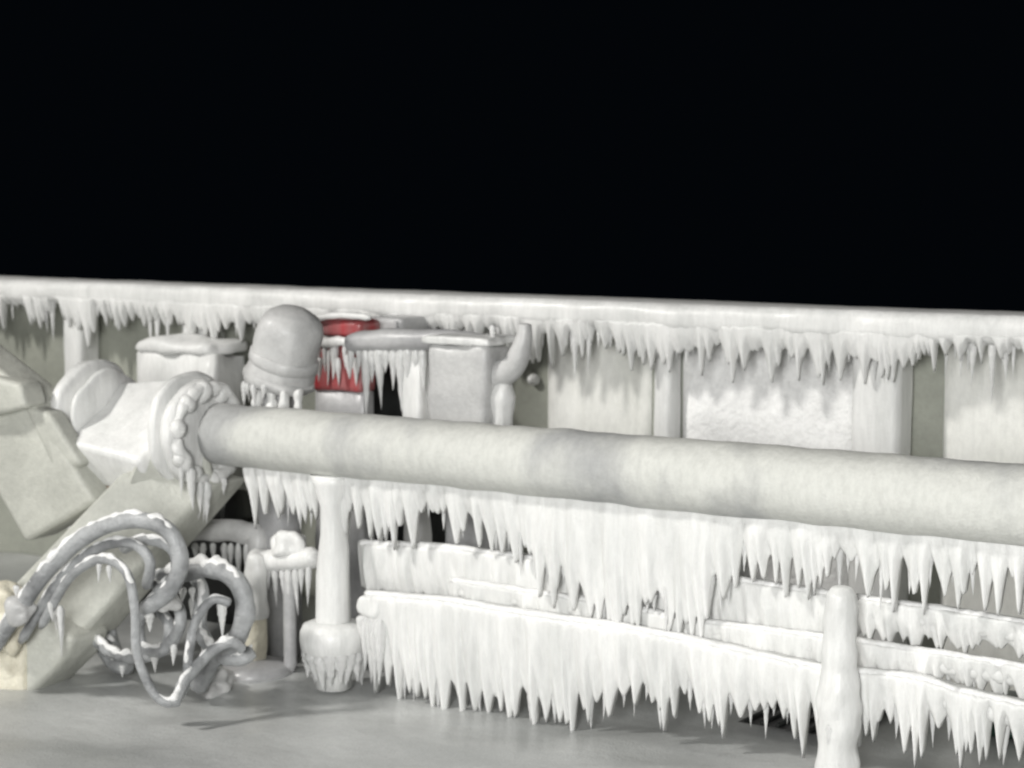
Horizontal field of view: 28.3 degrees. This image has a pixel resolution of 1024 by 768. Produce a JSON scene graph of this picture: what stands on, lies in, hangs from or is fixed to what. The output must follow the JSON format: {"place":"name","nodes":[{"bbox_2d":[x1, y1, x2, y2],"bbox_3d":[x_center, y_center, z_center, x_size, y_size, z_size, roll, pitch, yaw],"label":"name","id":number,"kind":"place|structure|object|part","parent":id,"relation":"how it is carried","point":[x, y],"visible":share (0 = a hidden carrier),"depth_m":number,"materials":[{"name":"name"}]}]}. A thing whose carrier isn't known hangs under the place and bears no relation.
{"place":"outdoors","nodes":[
{"label":"outdoors","id":0,"kind":"place"},
{"bbox_2d":[139,489,257,624],"bbox_3d":[-1.687,0.853,10.495,0.967,0.683,0.306,4,7,33],"label":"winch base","id":1,"kind":"object","parent":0,"point":[237,505],"visible":0.09,"depth_m":10.23,"materials":[{"name":"metal"}]},
{"bbox_2d":[0,552,1023,767],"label":"deck","id":2,"kind":"structure","parent":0,"point":[94,711],"depth_m":8.22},
{"bbox_2d":[97,629,133,674],"bbox_3d":[-1.797,1.049,9.135,0.122,0.488,0.330,-3,6,-29],"label":"iced hose","id":3,"kind":"object","parent":2,"relation":"on","point":[111,638],"visible":0.26,"depth_m":9.11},
{"bbox_2d":[0,345,243,690],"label":"support frame","id":4,"kind":"object","parent":2,"relation":"on","point":[80,444],"visible":0.71,"depth_m":9.21,"materials":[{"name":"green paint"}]},
{"bbox_2d":[18,535,155,643],"bbox_3d":[-1.817,0.883,8.626,0.729,0.522,0.076,3,6,24],"label":"iced hose","id":5,"kind":"object","parent":4,"relation":"attached to","point":[142,550],"visible":0.97,"depth_m":8.55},
{"bbox_2d":[0,509,188,651],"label":"iced hose","id":6,"kind":"object","parent":4,"relation":"attached to","point":[68,548],"visible":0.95,"depth_m":8.43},
{"bbox_2d":[4,595,36,626],"bbox_3d":[-2.102,0.970,8.672,0.121,0.135,0.125,4,7,33],"label":"ice clump","id":7,"kind":"object","parent":6,"relation":"attached to","point":[17,613],"visible":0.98,"depth_m":8.63,"materials":[{"name":"white ice"}]},
{"bbox_2d":[158,595,181,612],"bbox_3d":[-1.434,0.903,8.452,0.107,0.088,0.135,4,7,33],"label":"ice clump","id":8,"kind":"object","parent":6,"relation":"attached to","point":[174,604],"visible":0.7,"depth_m":8.42,"materials":[{"name":"white ice"}]},
{"bbox_2d":[38,552,230,707],"bbox_3d":[-1.623,0.999,8.414,0.898,0.633,0.276,2,6,16],"label":"iced hose","id":9,"kind":"object","parent":2,"relation":"on","point":[124,570],"visible":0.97,"depth_m":8.34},
{"bbox_2d":[93,578,186,677],"bbox_3d":[-1.675,1.047,8.853,0.066,0.484,0.861,-5,8,-43],"label":"iced hose","id":10,"kind":"object","parent":2,"relation":"on","point":[102,645],"visible":0.66,"depth_m":8.71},
{"bbox_2d":[119,533,173,671],"bbox_3d":[-1.517,0.927,8.626,0.386,0.619,0.150,4,7,33],"label":"iced hose","id":11,"kind":"object","parent":2,"relation":"on","point":[154,651],"visible":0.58,"depth_m":8.61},
{"bbox_2d":[135,333,247,491],"bbox_3d":[-1.709,0.442,10.863,0.639,1.441,0.377,4,7,33],"label":"iced locker","id":12,"kind":"object","parent":2,"relation":"on","point":[163,357],"visible":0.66,"depth_m":10.69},
{"bbox_2d":[154,553,255,692],"bbox_3d":[-1.357,1.025,8.639,0.567,0.601,0.216,4,7,33],"label":"iced hose","id":13,"kind":"object","parent":2,"relation":"on","point":[234,579],"visible":0.73,"depth_m":8.57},
{"bbox_2d":[189,578,255,665],"bbox_3d":[-1.298,0.976,8.735,0.136,0.416,0.525,-5,8,-43],"label":"iced hose","id":14,"kind":"object","parent":13,"relation":"attached to","point":[204,639],"visible":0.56,"depth_m":8.70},
{"bbox_2d":[169,635,245,706],"bbox_3d":[-1.267,1.171,8.362,0.364,0.258,0.107,-5,8,-41],"label":"iced hose","id":15,"kind":"object","parent":2,"relation":"on","point":[197,666],"visible":1,"depth_m":8.36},
{"bbox_2d":[198,666,234,698],"bbox_3d":[-1.292,1.300,8.877,0.156,0.161,0.208,4,7,33],"label":"ice clump","id":16,"kind":"object","parent":2,"relation":"on","point":[222,681],"visible":0.64,"depth_m":8.81,"materials":[{"name":"white ice"}]},
{"bbox_2d":[222,553,290,682],"bbox_3d":[-1.156,1.042,9.166,0.349,0.560,0.346,4,7,33],"label":"short bollard","id":17,"kind":"object","parent":2,"relation":"on","point":[261,667],"visible":0.69,"depth_m":9.11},
{"bbox_2d":[241,304,323,659],"bbox_3d":[-1.051,0.451,9.423,0.410,1.645,0.351,4,7,33],"label":"vent hood","id":18,"kind":"object","parent":2,"relation":"on","point":[281,368],"visible":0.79,"depth_m":9.24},
{"bbox_2d":[191,519,267,586],"bbox_3d":[-1.366,0.851,9.542,0.580,0.451,0.115,4,7,33],"label":"cross pipe","id":19,"kind":"object","parent":18,"relation":"attached to","point":[248,536],"visible":0.48,"depth_m":9.45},
{"bbox_2d":[248,530,317,672],"bbox_3d":[-1.023,0.976,9.145,0.394,0.656,0.144,4,7,33],"label":"iced valve","id":20,"kind":"object","parent":2,"relation":"on","point":[290,557],"visible":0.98,"depth_m":9.09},
{"bbox_2d":[300,475,363,691],"bbox_3d":[-0.775,0.863,8.852,0.302,0.943,0.306,4,7,33],"label":"pipe stand","id":21,"kind":"object","parent":2,"relation":"on","point":[331,649],"visible":0.97,"depth_m":8.78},
{"bbox_2d":[160,378,1023,636],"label":"boom pipe","id":22,"kind":"object","parent":21,"relation":"on","point":[614,526],"visible":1,"depth_m":7.95,"materials":[{"name":"beige paint"}]},
{"bbox_2d":[315,312,379,618],"bbox_3d":[-0.791,0.440,9.831,0.413,1.595,0.229,4,7,33],"label":"red locker","id":23,"kind":"object","parent":2,"relation":"on","point":[338,388],"visible":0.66,"depth_m":9.76,"materials":[{"name":"paint"}]},
{"bbox_2d":[373,362,445,590],"bbox_3d":[-0.512,0.504,10.108,0.340,1.412,0.273,4,7,33],"label":"dark cabinet","id":24,"kind":"object","parent":2,"relation":"on","point":[391,405],"visible":0.02,"depth_m":9.99,"materials":[{"name":"metal"}]},
{"bbox_3d":[-0.581,0.504,10.001,0.298,1.331,0.018,4,7,33],"label":"door","id":25,"kind":"part","parent":24,"relation":"part of","materials":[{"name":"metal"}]},
{"bbox_2d":[344,328,483,593],"bbox_3d":[-0.427,0.520,9.341,0.787,1.563,0.148,4,7,33],"label":"iced bracket","id":26,"kind":"object","parent":2,"relation":"on","point":[404,352],"visible":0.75,"depth_m":9.29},
{"bbox_2d":[422,333,514,547],"bbox_3d":[-0.187,0.541,9.111,0.360,1.540,0.279,4,7,33],"label":"control box","id":27,"kind":"object","parent":2,"relation":"on","point":[460,387],"visible":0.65,"depth_m":8.96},
{"bbox_2d":[489,323,531,550],"bbox_3d":[-0.034,0.521,9.003,0.281,1.590,0.130,4,7,33],"label":"curved spout","id":28,"kind":"object","parent":2,"relation":"on","point":[509,368],"visible":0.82,"depth_m":8.90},
{"bbox_2d":[0,276,1023,690],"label":"bulwark","id":29,"kind":"object","parent":2,"relation":"on","point":[914,382],"visible":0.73,"depth_m":9.35,"materials":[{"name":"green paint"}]},
{"bbox_2d":[371,315,439,328],"bbox_3d":[-0.533,-0.299,10.042,0.241,0.089,0.381,4,7,33],"label":"grey junction box","id":30,"kind":"object","parent":29,"relation":"attached to","point":[404,321],"visible":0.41,"depth_m":9.89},
{"bbox_2d":[356,589,1023,767],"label":"iced pipe","id":31,"kind":"object","parent":2,"relation":"on","point":[434,647],"visible":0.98,"depth_m":8.10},
{"bbox_2d":[448,577,1023,698],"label":"iced pipe","id":32,"kind":"object","parent":31,"relation":"on","point":[1000,675],"visible":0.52,"depth_m":7.70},
{"bbox_2d":[358,539,1023,658],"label":"iced pipe","id":33,"kind":"object","parent":32,"relation":"on","point":[422,567],"visible":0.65,"depth_m":7.84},
{"bbox_2d":[738,702,816,733],"bbox_3d":[1.359,1.334,8.545,0.420,0.018,0.980,4,7,33],"label":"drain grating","id":34,"kind":"object","parent":2,"relation":"on","point":[777,720],"visible":0.16,"depth_m":8.25,"materials":[{"name":"metal"}]},
{"bbox_2d":[814,585,862,767],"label":"pipe stand","id":35,"kind":"object","parent":2,"relation":"on","point":[838,703],"visible":1,"depth_m":7.44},
{"bbox_2d":[0,0,1023,311],"label":"sky","id":36,"kind":"structure","parent":0,"point":[859,153],"materials":[{"name":"black"}]}
]}

